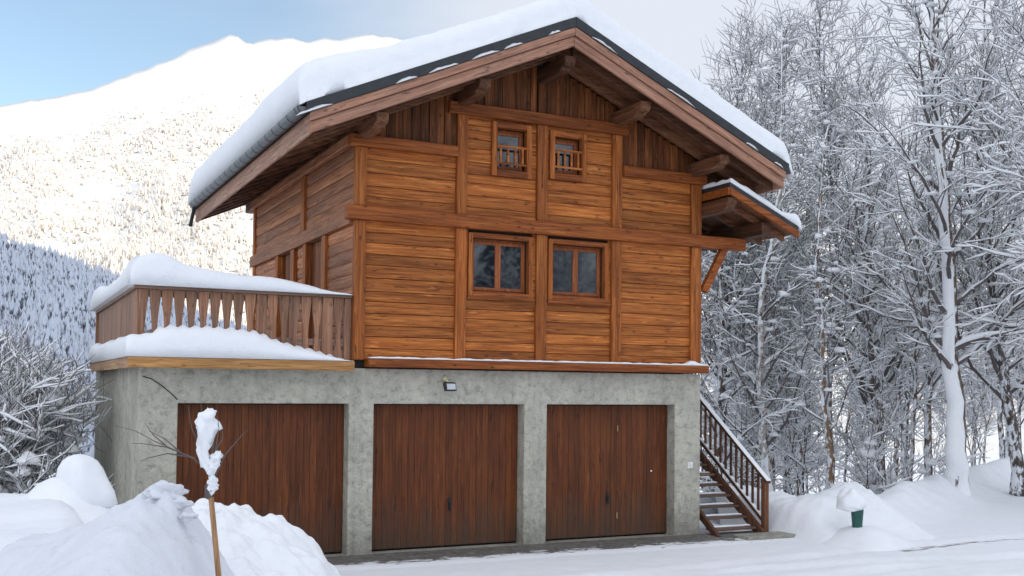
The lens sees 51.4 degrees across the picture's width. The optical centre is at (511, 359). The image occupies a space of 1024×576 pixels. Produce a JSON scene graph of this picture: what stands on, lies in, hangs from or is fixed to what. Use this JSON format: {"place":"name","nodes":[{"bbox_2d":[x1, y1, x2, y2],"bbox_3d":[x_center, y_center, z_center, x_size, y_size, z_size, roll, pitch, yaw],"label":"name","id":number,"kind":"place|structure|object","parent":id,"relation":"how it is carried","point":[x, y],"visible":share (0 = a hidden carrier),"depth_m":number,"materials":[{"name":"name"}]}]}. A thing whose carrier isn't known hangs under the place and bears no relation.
{"place":"outdoors","nodes":[
{"label":"outdoors","id":0,"kind":"place"},
{"bbox_2d":[87,324,349,363],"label":"terrace snow","id":1,"kind":"structure","parent":0,"point":[183,341],"depth_m":13.32,"materials":[{"name":"white snow"}]},
{"bbox_2d":[0,34,1023,454],"bbox_3d":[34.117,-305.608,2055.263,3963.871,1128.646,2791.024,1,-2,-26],"label":"mountain","id":2,"kind":"structure","parent":0,"point":[228,68],"depth_m":2305.43,"materials":[{"name":"white snow"}]},
{"bbox_2d":[0,85,1016,425],"bbox_3d":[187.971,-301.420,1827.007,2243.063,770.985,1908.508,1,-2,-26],"label":"mountain forest","id":3,"kind":"object","parent":2,"relation":"on","point":[126,253],"visible":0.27,"depth_m":1749.11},
{"bbox_2d":[0,448,1023,575],"bbox_3d":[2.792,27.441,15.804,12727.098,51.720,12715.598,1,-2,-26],"label":"ground","id":4,"kind":"structure","parent":0,"point":[942,509],"depth_m":14.76,"materials":[{"name":"white snow"}]},
{"bbox_2d":[0,348,85,477],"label":"shrub","id":5,"kind":"object","parent":4,"relation":"on","point":[47,382],"visible":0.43,"depth_m":14.90,"materials":[{"name":"white plant"}]},
{"bbox_2d":[0,324,95,488],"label":"shrub","id":6,"kind":"object","parent":4,"relation":"on","point":[73,393],"visible":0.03,"depth_m":20.06,"materials":[{"name":"white plant"}]},
{"bbox_2d":[0,302,103,481],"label":"shrub","id":7,"kind":"object","parent":4,"relation":"on","point":[27,354],"visible":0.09,"depth_m":17.02,"materials":[{"name":"grey plant"}]},
{"bbox_2d":[0,321,114,493],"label":"shrub","id":8,"kind":"object","parent":4,"relation":"on","point":[19,460],"visible":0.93,"depth_m":15.21,"materials":[{"name":"white plant"}]},
{"bbox_2d":[27,454,117,523],"bbox_3d":[-4.613,1.386,10.872,2.140,0.825,2.109,1,-2,-26],"label":"snow mound","id":9,"kind":"object","parent":4,"relation":"on","point":[80,484],"visible":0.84,"depth_m":10.74,"materials":[{"name":"white snow"}]},
{"bbox_2d":[0,480,234,575],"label":"snow bank","id":10,"kind":"structure","parent":4,"relation":"on","point":[158,528],"depth_m":7.50,"materials":[{"name":"white snow"}]},
{"bbox_2d":[118,405,249,575],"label":"young tree","id":11,"kind":"object","parent":10,"relation":"on","point":[208,425],"visible":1,"depth_m":7.59,"materials":[{"name":"white plant"}]},
{"bbox_2d":[191,498,339,575],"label":"snow bank","id":12,"kind":"structure","parent":4,"relation":"on","point":[251,542],"depth_m":10.00,"materials":[{"name":"white snow"}]},
{"bbox_2d":[90,17,798,556],"bbox_3d":[-1.646,-0.803,18.043,9.902,7.757,8.300,1,-2,-26],"label":"wooden chalet","id":13,"kind":"object","parent":4,"relation":"on","point":[538,195],"visible":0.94,"depth_m":15.26,"materials":[{"name":"brown wood"}]},
{"bbox_2d":[90,253,351,311],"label":"rail snow","id":14,"kind":"structure","parent":13,"relation":"on","point":[157,269],"depth_m":13.39,"materials":[{"name":"white snow"}]},
{"bbox_2d":[176,403,343,552],"bbox_3d":[-3.284,1.584,13.935,2.202,2.006,0.056,1,-2,-26],"label":"garage door","id":15,"kind":"structure","parent":13,"relation":"in","point":[288,463],"depth_m":14.01,"materials":[{"name":"brown wood"}]},
{"bbox_2d":[283,254,289,337],"bbox_3d":[-3.668,-0.812,17.638,0.050,1.870,0.846,1,-2,-26],"label":"terrace door","id":16,"kind":"structure","parent":13,"relation":"in","point":[286,273],"depth_m":17.76,"materials":[{"name":"brown wood"}]},
{"bbox_2d":[310,241,320,349],"bbox_3d":[-2.883,-0.848,16.035,0.050,1.870,0.876,1,-2,-26],"label":"terrace door","id":17,"kind":"structure","parent":13,"relation":"in","point":[316,247],"depth_m":16.23,"materials":[{"name":"brown wood"}]},
{"bbox_2d":[372,404,517,549],"bbox_3d":[-0.943,1.639,15.054,2.272,2.006,0.101,1,-2,-26],"label":"garage door","id":18,"kind":"structure","parent":13,"relation":"in","point":[444,474],"depth_m":15.04,"materials":[{"name":"brown wood"}]},
{"bbox_2d":[188,0,793,204],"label":"roof snow","id":19,"kind":"structure","parent":13,"relation":"on","point":[303,84],"depth_m":14.45,"materials":[{"name":"white snow"}]},
{"bbox_2d":[467,232,534,301],"bbox_3d":[-0.185,-1.310,15.309,1.060,0.952,0.215,1,-2,-26],"label":"window","id":20,"kind":"structure","parent":13,"relation":"in","point":[495,268],"depth_m":15.34,"materials":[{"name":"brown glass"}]},
{"bbox_2d":[490,121,531,179],"bbox_3d":[-0.034,-3.010,15.427,0.640,0.784,0.203,1,-2,-26],"label":"window","id":21,"kind":"structure","parent":13,"relation":"in","point":[509,156],"depth_m":15.43,"materials":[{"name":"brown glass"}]},
{"bbox_2d":[548,130,586,182],"bbox_3d":[0.801,-3.000,15.836,0.620,0.724,0.203,1,-2,-26],"label":"window","id":22,"kind":"structure","parent":13,"relation":"in","point":[565,159],"depth_m":15.83,"materials":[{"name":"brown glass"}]},
{"bbox_2d":[547,239,610,305],"bbox_3d":[0.965,-1.282,15.872,1.060,0.952,0.215,1,-2,-26],"label":"window","id":23,"kind":"structure","parent":13,"relation":"in","point":[573,272],"depth_m":15.90,"materials":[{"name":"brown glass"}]},
{"bbox_2d":[546,404,666,539],"bbox_3d":[1.423,1.696,16.211,2.242,2.006,0.101,1,-2,-26],"label":"garage door","id":24,"kind":"structure","parent":13,"relation":"in","point":[606,465],"depth_m":16.21,"materials":[{"name":"brown wood"}]},
{"bbox_2d":[702,178,801,230],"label":"porch snow","id":25,"kind":"structure","parent":13,"relation":"on","point":[794,218],"depth_m":16.55,"materials":[{"name":"white snow"}]},
{"bbox_2d":[700,463,730,491],"bbox_3d":[4.463,3.369,23.112,2.370,2.792,1.678,0,-2,23],"label":"shrub","id":26,"kind":"object","parent":4,"relation":"on","point":[703,488],"visible":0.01,"depth_m":23.47,"materials":[{"name":"grey plant"}]},
{"bbox_2d":[700,262,775,491],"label":"bare tree","id":27,"kind":"object","parent":4,"relation":"on","point":[715,363],"visible":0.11,"depth_m":25.36,"materials":[{"name":"grey plant"}]},
{"bbox_2d":[700,243,790,466],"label":"bare tree","id":28,"kind":"object","parent":4,"relation":"on","point":[744,302],"visible":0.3,"depth_m":26.01,"materials":[{"name":"grey plant"}]},
{"bbox_2d":[699,394,795,540],"bbox_3d":[3.142,1.163,18.256,1.450,3.439,4.050,1,-2,-26],"label":"outdoor stairs","id":29,"kind":"structure","parent":4,"relation":"on","point":[739,506],"depth_m":17.42,"materials":[{"name":"brown wood"}]},
{"bbox_2d":[701,245,797,485],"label":"bare tree","id":30,"kind":"object","parent":4,"relation":"on","point":[744,482],"visible":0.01,"depth_m":37.06,"materials":[{"name":"grey plant"}]},
{"bbox_2d":[723,321,780,485],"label":"bare tree","id":31,"kind":"object","parent":4,"relation":"on","point":[732,465],"visible":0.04,"depth_m":40.07,"materials":[{"name":"grey plant"}]},
{"bbox_2d":[700,246,812,486],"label":"bare tree","id":32,"kind":"object","parent":4,"relation":"on","point":[775,424],"visible":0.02,"depth_m":33.29,"materials":[{"name":"grey plant"}]},
{"bbox_2d":[700,249,818,491],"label":"bare tree","id":33,"kind":"object","parent":4,"relation":"on","point":[719,396],"visible":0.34,"depth_m":25.03,"materials":[{"name":"white plant"}]},
{"bbox_2d":[712,296,810,490],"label":"bare tree","id":34,"kind":"object","parent":4,"relation":"on","point":[750,452],"visible":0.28,"depth_m":27.96,"materials":[{"name":"grey plant"}]},
{"bbox_2d":[702,205,825,495],"bbox_3d":[6.849,0.307,28.256,3.506,9.860,3.059,-1,-2,40],"label":"bare tree","id":35,"kind":"object","parent":4,"relation":"on","point":[792,454],"visible":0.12,"depth_m":28.05,"materials":[{"name":"grey plant"}]},
{"bbox_2d":[733,243,811,470],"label":"bare tree","id":36,"kind":"object","parent":4,"relation":"on","point":[759,460],"visible":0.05,"depth_m":32.61,"materials":[{"name":"beige plant"}]},
{"bbox_2d":[700,0,849,490],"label":"bare tree","id":37,"kind":"object","parent":4,"relation":"on","point":[763,445],"visible":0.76,"depth_m":24.42,"materials":[{"name":"white plant"}]},
{"bbox_2d":[691,0,872,476],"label":"bare tree","id":38,"kind":"object","parent":4,"relation":"on","point":[733,255],"visible":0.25,"depth_m":27.11,"materials":[{"name":"white plant"}]},
{"bbox_2d":[725,245,842,493],"bbox_3d":[6.712,0.848,26.125,2.772,7.794,2.418,0,-2,19],"label":"bare tree","id":39,"kind":"object","parent":4,"relation":"on","point":[802,424],"visible":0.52,"depth_m":26.09,"materials":[{"name":"grey plant"}]},
{"bbox_2d":[705,251,862,488],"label":"bare tree","id":40,"kind":"object","parent":4,"relation":"on","point":[812,460],"visible":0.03,"depth_m":40.69,"materials":[{"name":"grey plant"}]},
{"bbox_2d":[730,249,844,492],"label":"bare tree","id":41,"kind":"object","parent":4,"relation":"on","point":[785,473],"visible":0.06,"depth_m":37.95,"materials":[{"name":"grey plant"}]},
{"bbox_2d":[701,0,878,483],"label":"bare tree","id":42,"kind":"object","parent":4,"relation":"on","point":[778,68],"visible":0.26,"depth_m":29.36,"materials":[{"name":"white plant"}]},
{"bbox_2d":[727,162,867,493],"bbox_3d":[10.070,-0.176,36.263,5.658,13.690,5.123,1,-2,-23],"label":"bare tree","id":43,"kind":"object","parent":4,"relation":"on","point":[805,413],"visible":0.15,"depth_m":36.42,"materials":[{"name":"grey plant"}]},
{"bbox_2d":[778,469,827,495],"bbox_3d":[7.329,3.825,27.600,2.022,2.050,1.858,1,-2,-30],"label":"shrub","id":44,"kind":"object","parent":4,"relation":"on","point":[790,491],"visible":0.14,"depth_m":27.41,"materials":[{"name":"grey plant"}]},
{"bbox_2d":[775,325,841,494],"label":"bare tree","id":45,"kind":"object","parent":4,"relation":"on","point":[813,483],"visible":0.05,"depth_m":45.99,"materials":[{"name":"grey plant"}]},
{"bbox_2d":[732,88,895,488],"bbox_3d":[6.571,-1.042,23.600,3.404,9.935,1.999,-1,-2,38],"label":"bare tree","id":46,"kind":"object","parent":4,"relation":"on","point":[820,301],"visible":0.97,"depth_m":23.21,"materials":[{"name":"beige plant"}]},
{"bbox_2d":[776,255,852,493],"bbox_3d":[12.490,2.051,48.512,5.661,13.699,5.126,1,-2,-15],"label":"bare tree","id":47,"kind":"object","parent":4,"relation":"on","point":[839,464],"visible":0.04,"depth_m":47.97,"materials":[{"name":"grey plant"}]},
{"bbox_2d":[782,466,852,494],"bbox_3d":[10.208,4.801,35.124,2.458,2.492,2.258,1,-2,-14],"label":"shrub","id":48,"kind":"object","parent":4,"relation":"on","point":[810,484],"visible":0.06,"depth_m":35.44,"materials":[{"name":"grey plant"}]},
{"bbox_2d":[700,481,935,543],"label":"snow bank","id":49,"kind":"structure","parent":4,"relation":"on","point":[820,517],"depth_m":16.94,"materials":[{"name":"white snow"}]},
{"bbox_2d":[808,368,836,492],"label":"bare tree","id":50,"kind":"object","parent":4,"relation":"on","point":[817,452],"visible":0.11,"depth_m":51.07,"materials":[{"name":"grey plant"}]},
{"bbox_2d":[815,344,850,484],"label":"bare tree","id":51,"kind":"object","parent":4,"relation":"on","point":[842,472],"visible":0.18,"depth_m":53.30,"materials":[{"name":"grey plant"}]},
{"bbox_2d":[737,0,951,489],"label":"bare tree","id":52,"kind":"object","parent":4,"relation":"on","point":[830,24],"visible":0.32,"depth_m":29.86,"materials":[{"name":"white plant"}]},
{"bbox_2d":[790,209,904,481],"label":"bare tree","id":53,"kind":"object","parent":4,"relation":"on","point":[861,423],"visible":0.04,"depth_m":46.62,"materials":[{"name":"grey plant"}]},
{"bbox_2d":[839,348,868,479],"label":"bare tree","id":54,"kind":"object","parent":4,"relation":"on","point":[860,428],"visible":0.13,"depth_m":44.31,"materials":[{"name":"grey plant"}]},
{"bbox_2d":[818,276,890,481],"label":"bare tree","id":55,"kind":"object","parent":4,"relation":"on","point":[846,427],"visible":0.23,"depth_m":37.10,"materials":[{"name":"grey plant"}]},
{"bbox_2d":[837,425,893,486],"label":"shrub","id":56,"kind":"object","parent":4,"relation":"on","point":[853,476],"visible":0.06,"depth_m":41.95,"materials":[{"name":"grey plant"}]},
{"bbox_2d":[822,487,920,551],"bbox_3d":[5.295,2.426,16.179,1.595,0.946,1.478,-1,-2,44],"label":"snow mound","id":57,"kind":"object","parent":4,"relation":"on","point":[857,535],"visible":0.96,"depth_m":15.95,"materials":[{"name":"white snow"}]},
{"bbox_2d":[801,59,941,488],"bbox_3d":[12.197,-2.333,34.722,4.800,15.573,4.937,1,-2,-7],"label":"bare tree","id":58,"kind":"object","parent":4,"relation":"on","point":[884,468],"visible":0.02,"depth_m":34.90,"materials":[{"name":"grey plant"}]},
{"bbox_2d":[834,220,913,442],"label":"bare tree","id":59,"kind":"object","parent":4,"relation":"on","point":[846,373],"visible":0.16,"depth_m":31.25,"materials":[{"name":"grey plant"}]},
{"bbox_2d":[844,168,910,491],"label":"bare tree","id":60,"kind":"object","parent":4,"relation":"on","point":[880,368],"visible":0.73,"depth_m":24.59,"materials":[{"name":"grey plant"}]},
{"bbox_2d":[818,416,945,488],"bbox_3d":[12.467,3.546,35.638,3.471,3.520,3.189,-1,-2,38],"label":"shrub","id":61,"kind":"object","parent":4,"relation":"on","point":[904,472],"visible":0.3,"depth_m":35.51,"materials":[{"name":"grey plant"}]},
{"bbox_2d":[779,6,999,490],"bbox_3d":[9.437,-2.401,26.584,5.618,12.949,4.362,0,-2,7],"label":"bare tree","id":62,"kind":"object","parent":4,"relation":"on","point":[863,318],"visible":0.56,"depth_m":26.56,"materials":[{"name":"grey plant"}]},
{"bbox_2d":[843,209,941,436],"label":"bare tree","id":63,"kind":"object","parent":4,"relation":"on","point":[889,375],"depth_m":48.74,"materials":[{"name":"grey plant"}]},
{"bbox_2d":[845,170,945,478],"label":"bare tree","id":64,"kind":"object","parent":4,"relation":"on","point":[920,421],"visible":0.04,"depth_m":43.41,"materials":[{"name":"grey plant"}]},
{"bbox_2d":[802,380,993,494],"bbox_3d":[8.657,2.137,24.321,3.148,3.475,3.427,1,-2,-11],"label":"shrub","id":65,"kind":"object","parent":4,"relation":"on","point":[866,453],"visible":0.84,"depth_m":24.25,"materials":[{"name":"white plant"}]},
{"bbox_2d":[872,215,932,481],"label":"bare tree","id":66,"kind":"object","parent":4,"relation":"on","point":[895,383],"visible":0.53,"depth_m":26.53,"materials":[{"name":"grey plant"}]},
{"bbox_2d":[851,99,966,478],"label":"bare tree","id":67,"kind":"object","parent":4,"relation":"on","point":[907,395],"visible":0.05,"depth_m":41.43,"materials":[{"name":"grey plant"}]},
{"bbox_2d":[795,0,1023,495],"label":"bare tree","id":68,"kind":"object","parent":4,"relation":"on","point":[957,466],"visible":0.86,"depth_m":22.31,"materials":[{"name":"white plant"}]},
{"bbox_2d":[876,153,945,481],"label":"bare tree","id":69,"kind":"object","parent":4,"relation":"on","point":[908,376],"visible":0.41,"depth_m":29.04,"materials":[{"name":"grey plant"}]},
{"bbox_2d":[838,63,999,477],"bbox_3d":[12.096,-2.216,31.683,4.648,13.641,5.575,0,-2,20],"label":"bare tree","id":70,"kind":"object","parent":4,"relation":"on","point":[928,430],"visible":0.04,"depth_m":31.70,"materials":[{"name":"grey plant"}]},
{"bbox_2d":[871,54,981,481],"bbox_3d":[9.811,-1.796,25.489,2.408,11.396,2.180,2,-2,-34],"label":"bare tree","id":71,"kind":"object","parent":4,"relation":"on","point":[916,393],"visible":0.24,"depth_m":25.39,"materials":[{"name":"grey plant"}]},
{"bbox_2d":[915,386,945,472],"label":"bare tree","id":72,"kind":"object","parent":4,"relation":"on","point":[941,427],"visible":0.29,"depth_m":48.20,"materials":[{"name":"grey plant"}]},
{"bbox_2d":[861,0,1023,412],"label":"bare tree","id":73,"kind":"object","parent":4,"relation":"on","point":[1015,155],"visible":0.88,"depth_m":20.20,"materials":[{"name":"white plant"}]},
{"bbox_2d":[916,377,976,438],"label":"bare tree","id":74,"kind":"object","parent":4,"relation":"on","point":[943,423],"visible":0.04,"depth_m":46.73,"materials":[{"name":"grey plant"}]},
{"bbox_2d":[870,0,1023,496],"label":"bare tree","id":75,"kind":"object","parent":4,"relation":"on","point":[1016,486],"visible":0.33,"depth_m":23.90,"materials":[{"name":"white plant"}]},
{"bbox_2d":[918,258,980,411],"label":"bare tree","id":76,"kind":"object","parent":4,"relation":"on","point":[937,400],"visible":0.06,"depth_m":32.51,"materials":[{"name":"grey plant"}]},
{"bbox_2d":[923,432,991,474],"bbox_3d":[16.381,3.911,39.712,2.253,2.421,2.253,1,-2,-24],"label":"shrub","id":77,"kind":"object","parent":4,"relation":"on","point":[942,463],"visible":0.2,"depth_m":39.76,"materials":[{"name":"white plant"}]},
{"bbox_2d":[893,153,1023,427],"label":"bare tree","id":78,"kind":"object","parent":4,"relation":"on","point":[941,411],"visible":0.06,"depth_m":40.86,"materials":[{"name":"grey plant"}]},
{"bbox_2d":[936,369,996,466],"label":"bare tree","id":79,"kind":"object","parent":4,"relation":"on","point":[967,430],"visible":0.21,"depth_m":39.75,"materials":[{"name":"grey plant"}]},
{"bbox_2d":[966,275,993,465],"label":"bare tree","id":80,"kind":"object","parent":4,"relation":"on","point":[974,418],"visible":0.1,"depth_m":52.16,"materials":[{"name":"grey plant"}]},
{"bbox_2d":[961,292,1001,464],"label":"bare tree","id":81,"kind":"object","parent":4,"relation":"on","point":[987,405],"visible":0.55,"depth_m":34.39,"materials":[{"name":"grey plant"}]},
{"bbox_2d":[965,304,997,465],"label":"bare tree","id":82,"kind":"object","parent":4,"relation":"on","point":[973,438],"visible":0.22,"depth_m":48.95,"materials":[{"name":"grey plant"}]},
{"bbox_2d":[944,183,1023,463],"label":"bare tree","id":83,"kind":"object","parent":4,"relation":"on","point":[978,400],"visible":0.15,"depth_m":38.70,"materials":[{"name":"grey plant"}]},
{"bbox_2d":[963,353,1004,464],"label":"bare tree","id":84,"kind":"object","parent":4,"relation":"on","point":[978,434],"visible":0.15,"depth_m":53.28,"materials":[{"name":"grey plant"}]},
{"bbox_2d":[946,34,1023,458],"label":"bare tree","id":85,"kind":"object","parent":4,"relation":"on","point":[1002,453],"visible":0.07,"depth_m":35.67,"materials":[{"name":"white plant"}]},
{"bbox_2d":[964,180,1023,449],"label":"bare tree","id":86,"kind":"object","parent":4,"relation":"on","point":[1019,403],"visible":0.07,"depth_m":38.30,"materials":[{"name":"white plant"}]},
{"bbox_2d":[966,238,1023,456],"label":"bare tree","id":87,"kind":"object","parent":4,"relation":"on","point":[1006,446],"visible":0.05,"depth_m":51.05,"materials":[{"name":"grey plant"}]},
{"bbox_2d":[980,239,1023,408],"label":"bare tree","id":88,"kind":"object","parent":4,"relation":"on","point":[1021,397],"visible":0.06,"depth_m":49.32,"materials":[{"name":"grey plant"}]},
{"bbox_2d":[982,108,1023,376],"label":"bare tree","id":89,"kind":"object","parent":4,"relation":"on","point":[1022,280],"visible":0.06,"depth_m":40.77,"materials":[{"name":"white plant"}]},
{"bbox_2d":[0,0,1023,226],"label":"sky","id":90,"kind":"structure","parent":0,"point":[49,48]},
{"bbox_2d":[368,357,708,365],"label":"sill snow","id":91,"kind":"structure","parent":0,"point":[690,363],"depth_m":15.37,"materials":[{"name":"white snow"}]},
{"bbox_2d":[325,531,797,570],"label":"pavement","id":92,"kind":"structure","parent":0,"point":[427,558],"depth_m":14.88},
{"bbox_2d":[899,539,1017,550],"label":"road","id":93,"kind":"structure","parent":0,"point":[908,549],"depth_m":15.76,"materials":[{"name":"white snow"}]},
{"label":"hill","id":94,"kind":"structure","parent":0,"visible":0},
{"bbox_2d":[0,231,246,467],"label":"hillside forest","id":95,"kind":"object","parent":94,"relation":"on","point":[54,290],"visible":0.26,"depth_m":311.96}
]}

